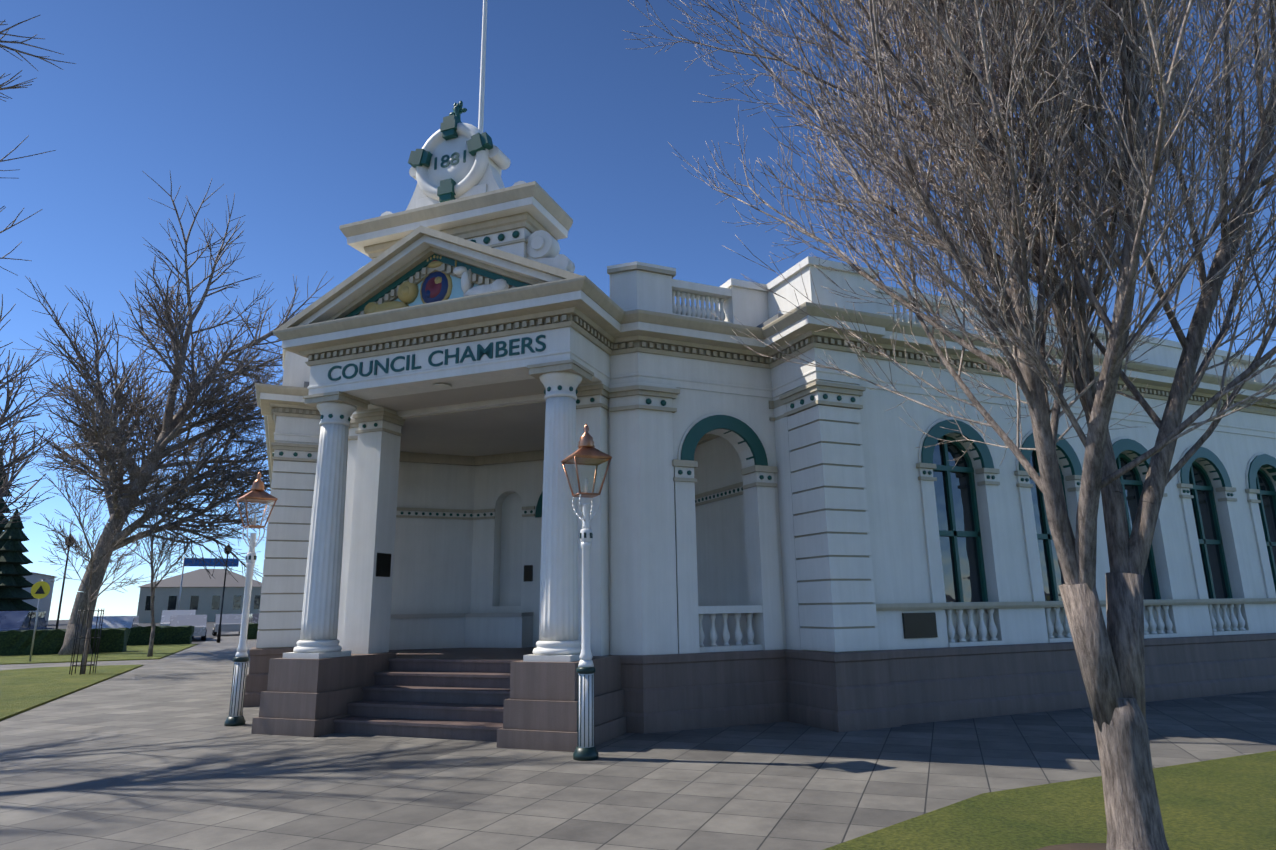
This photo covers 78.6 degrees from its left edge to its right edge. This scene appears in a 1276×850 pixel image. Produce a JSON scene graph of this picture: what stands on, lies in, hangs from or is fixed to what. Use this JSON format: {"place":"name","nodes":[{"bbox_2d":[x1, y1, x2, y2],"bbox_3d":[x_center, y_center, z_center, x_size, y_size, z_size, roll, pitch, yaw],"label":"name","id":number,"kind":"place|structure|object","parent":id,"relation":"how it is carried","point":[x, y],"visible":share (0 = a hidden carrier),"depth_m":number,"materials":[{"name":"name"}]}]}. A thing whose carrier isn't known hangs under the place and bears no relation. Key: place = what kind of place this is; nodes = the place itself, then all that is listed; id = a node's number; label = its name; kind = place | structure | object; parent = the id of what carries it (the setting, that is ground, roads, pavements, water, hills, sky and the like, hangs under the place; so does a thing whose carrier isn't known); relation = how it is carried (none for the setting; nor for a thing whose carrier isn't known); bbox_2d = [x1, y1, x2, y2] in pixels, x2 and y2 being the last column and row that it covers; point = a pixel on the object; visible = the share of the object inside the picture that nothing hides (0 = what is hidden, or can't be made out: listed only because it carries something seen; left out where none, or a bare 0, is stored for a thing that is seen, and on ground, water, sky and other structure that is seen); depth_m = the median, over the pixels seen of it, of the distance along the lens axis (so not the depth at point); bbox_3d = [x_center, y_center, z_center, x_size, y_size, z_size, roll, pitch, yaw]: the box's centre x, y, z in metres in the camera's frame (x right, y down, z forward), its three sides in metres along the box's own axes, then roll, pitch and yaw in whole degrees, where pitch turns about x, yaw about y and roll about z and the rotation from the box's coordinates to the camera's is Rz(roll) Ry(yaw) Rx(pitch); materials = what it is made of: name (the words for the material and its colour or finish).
{"place":"outdoors","nodes":[
{"label":"outdoors","id":0,"kind":"place"},
{"bbox_2d":[22,572,56,624],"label":"building","id":1,"kind":"structure","parent":0,"point":[45,602],"depth_m":129.11,"materials":[{"name":"grey paint"}]},
{"bbox_2d":[0,665,142,720],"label":"lawn","id":2,"kind":"structure","parent":0,"point":[23,690],"depth_m":17.88,"materials":[{"name":"green plant"}]},
{"bbox_2d":[0,15,75,275],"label":"tree","id":3,"kind":"object","parent":2,"relation":"on","point":[14,86],"visible":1,"depth_m":13.99,"materials":[{"name":"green plant"}]},
{"bbox_2d":[69,609,103,674],"bbox_3d":[-14.618,5.750,20.692,0.540,1.700,0.540,0,-13,-2],"label":"tree guard","id":4,"kind":"object","parent":2,"relation":"on","point":[84,638],"visible":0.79,"depth_m":20.66,"materials":[{"name":"metal"}]},
{"bbox_2d":[34,457,164,673],"bbox_3d":[-14.657,3.794,21.151,2.197,5.820,3.081,-12,-17,40],"label":"tree","id":5,"kind":"object","parent":2,"relation":"on","point":[81,553],"visible":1,"depth_m":20.98,"materials":[{"name":"brown plant"}]},
{"bbox_2d":[0,659,158,669],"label":"path","id":6,"kind":"structure","parent":0,"point":[67,664],"depth_m":25.00,"materials":[{"name":"grey concrete"}]},
{"bbox_2d":[0,644,197,664],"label":"lawn","id":7,"kind":"structure","parent":0,"point":[137,652],"depth_m":29.12,"materials":[{"name":"green plant"}]},
{"bbox_2d":[29,580,49,660],"bbox_3d":[-20.613,6.700,26.716,0.610,2.750,0.082,1,-13,-9],"label":"pedestrian sign","id":8,"kind":"object","parent":7,"relation":"on","point":[40,590],"visible":0.9,"depth_m":26.89,"materials":[{"name":"metal"}]},
{"bbox_2d":[55,534,73,628],"bbox_3d":[-26.650,7.666,36.116,0.370,5.300,0.370,-13,-18,42],"label":"street lamp","id":9,"kind":"object","parent":7,"relation":"on","point":[59,609],"visible":0.44,"depth_m":36.13,"materials":[{"name":"metal"}]},
{"bbox_2d":[0,628,130,655],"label":"hedge","id":10,"kind":"object","parent":7,"relation":"on","point":[19,642],"visible":0.73,"depth_m":31.13,"materials":[{"name":"green plant"}]},
{"bbox_2d":[102,450,205,656],"bbox_3d":[-17.998,4.639,28.694,3.344,7.690,3.898,5,-14,-23],"label":"tree","id":11,"kind":"object","parent":7,"relation":"on","point":[154,585],"visible":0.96,"depth_m":29.11,"materials":[{"name":"brown plant"}]},
{"bbox_2d":[4,620,228,719],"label":"ground","id":12,"kind":"structure","parent":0,"point":[62,624],"depth_m":99.07,"materials":[{"name":"concrete"}]},
{"bbox_2d":[0,458,25,578],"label":"tree","id":13,"kind":"object","parent":12,"relation":"on","point":[2,526],"visible":0.15,"depth_m":69.41,"materials":[{"name":"green plant"}]},
{"bbox_2d":[0,509,46,621],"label":"conifer","id":14,"kind":"object","parent":12,"relation":"on","point":[13,570],"visible":0.94,"depth_m":58.93,"materials":[{"name":"green plant"}]},
{"bbox_2d":[0,611,53,630],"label":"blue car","id":15,"kind":"object","parent":12,"relation":"on","point":[17,620],"visible":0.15,"depth_m":33.70,"materials":[{"name":"paint"}]},
{"bbox_2d":[0,294,79,523],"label":"tree","id":16,"kind":"object","parent":12,"relation":"on","point":[7,485],"visible":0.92,"depth_m":44.08,"materials":[{"name":"brown plant"}]},
{"bbox_2d":[92,616,138,644],"bbox_3d":[-27.283,10.721,40.721,2.050,1.442,4.560,5,-14,-23],"label":"van","id":17,"kind":"object","parent":12,"relation":"on","point":[129,622],"visible":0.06,"depth_m":39.51,"materials":[{"name":"paint"}]},
{"bbox_2d":[128,625,194,645],"bbox_3d":[-24.304,10.717,39.777,2.800,0.957,1.015,5,-14,-23],"label":"hedge","id":18,"kind":"object","parent":12,"relation":"on","point":[163,635],"visible":0.81,"depth_m":39.43,"materials":[{"name":"green plant"}]},
{"bbox_2d":[12,172,330,654],"bbox_3d":[-19.479,-0.331,34.873,12.937,20.215,16.039,5,-14,-23],"label":"tree","id":19,"kind":"object","parent":12,"relation":"on","point":[101,441],"visible":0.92,"depth_m":33.19,"materials":[{"name":"brown plant"}]},
{"bbox_2d":[160,610,195,638],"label":"van","id":20,"kind":"object","parent":12,"relation":"on","point":[166,617],"visible":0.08,"depth_m":48.24,"materials":[{"name":"paint"}]},
{"bbox_2d":[170,615,206,640],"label":"van","id":21,"kind":"object","parent":12,"relation":"on","point":[199,622],"visible":0.6,"depth_m":44.49,"materials":[{"name":"paint"}]},
{"bbox_2d":[177,557,238,609],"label":"road sign","id":22,"kind":"object","parent":12,"relation":"on","point":[195,563],"visible":0.65,"depth_m":57.78,"materials":[{"name":"blue metal"}]},
{"bbox_2d":[137,569,261,622],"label":"building","id":23,"kind":"structure","parent":0,"point":[201,592],"depth_m":136.76,"materials":[{"name":"grey paint"}]},
{"bbox_2d":[0,631,1275,849],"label":"paving","id":24,"kind":"structure","parent":0,"point":[156,755],"depth_m":7.44,"materials":[{"name":"grey stone"}]},
{"bbox_2d":[216,544,231,642],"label":"street lamp","id":25,"kind":"object","parent":24,"relation":"on","point":[219,627],"visible":0.83,"depth_m":42.07,"materials":[{"name":"metal"}]},
{"bbox_2d":[212,614,241,635],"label":"van","id":26,"kind":"object","parent":24,"relation":"on","point":[230,622],"visible":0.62,"depth_m":53.71,"materials":[{"name":"paint"}]},
{"bbox_2d":[224,472,277,725],"bbox_3d":[-5.739,2.480,11.467,0.462,3.640,0.462,10,-17,-40],"label":"lamp","id":27,"kind":"object","parent":24,"relation":"on","point":[257,493],"visible":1,"depth_m":11.42,"materials":[{"name":"white metal"}]},
{"bbox_2d":[247,623,258,639],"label":"hedge","id":28,"kind":"object","parent":24,"relation":"on","point":[253,629],"visible":0.12,"depth_m":45.87,"materials":[{"name":"green plant"}]},
{"bbox_2d":[248,613,258,623],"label":"parked vehicle","id":29,"kind":"object","parent":24,"relation":"on","point":[253,618],"depth_m":59.62,"materials":[{"name":"paint"}]},
{"bbox_2d":[561,423,611,760],"bbox_3d":[-0.576,1.752,8.654,0.462,3.640,0.462,5,-14,-23],"label":"lamp","id":30,"kind":"object","parent":24,"relation":"on","point":[586,453],"visible":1,"depth_m":8.60,"materials":[{"name":"white metal"}]},
{"bbox_2d":[243,0,1275,751],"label":"council chambers","id":31,"kind":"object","parent":24,"relation":"on","point":[467,352],"visible":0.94,"depth_m":11.31,"materials":[{"name":"white paint"}]},
{"bbox_2d":[0,0,1275,619],"label":"sky","id":32,"kind":"structure","parent":0,"point":[313,113],"materials":[{"name":"blue"}]},
{"bbox_2d":[823,750,1275,849],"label":"lawn","id":33,"kind":"structure","parent":0,"point":[1228,803],"depth_m":5.64,"materials":[{"name":"green plant"}]},
{"bbox_2d":[622,0,1275,849],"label":"tree","id":34,"kind":"object","parent":33,"relation":"on","point":[968,126],"visible":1,"depth_m":4.75,"materials":[{"name":"brown plant"}]}
]}

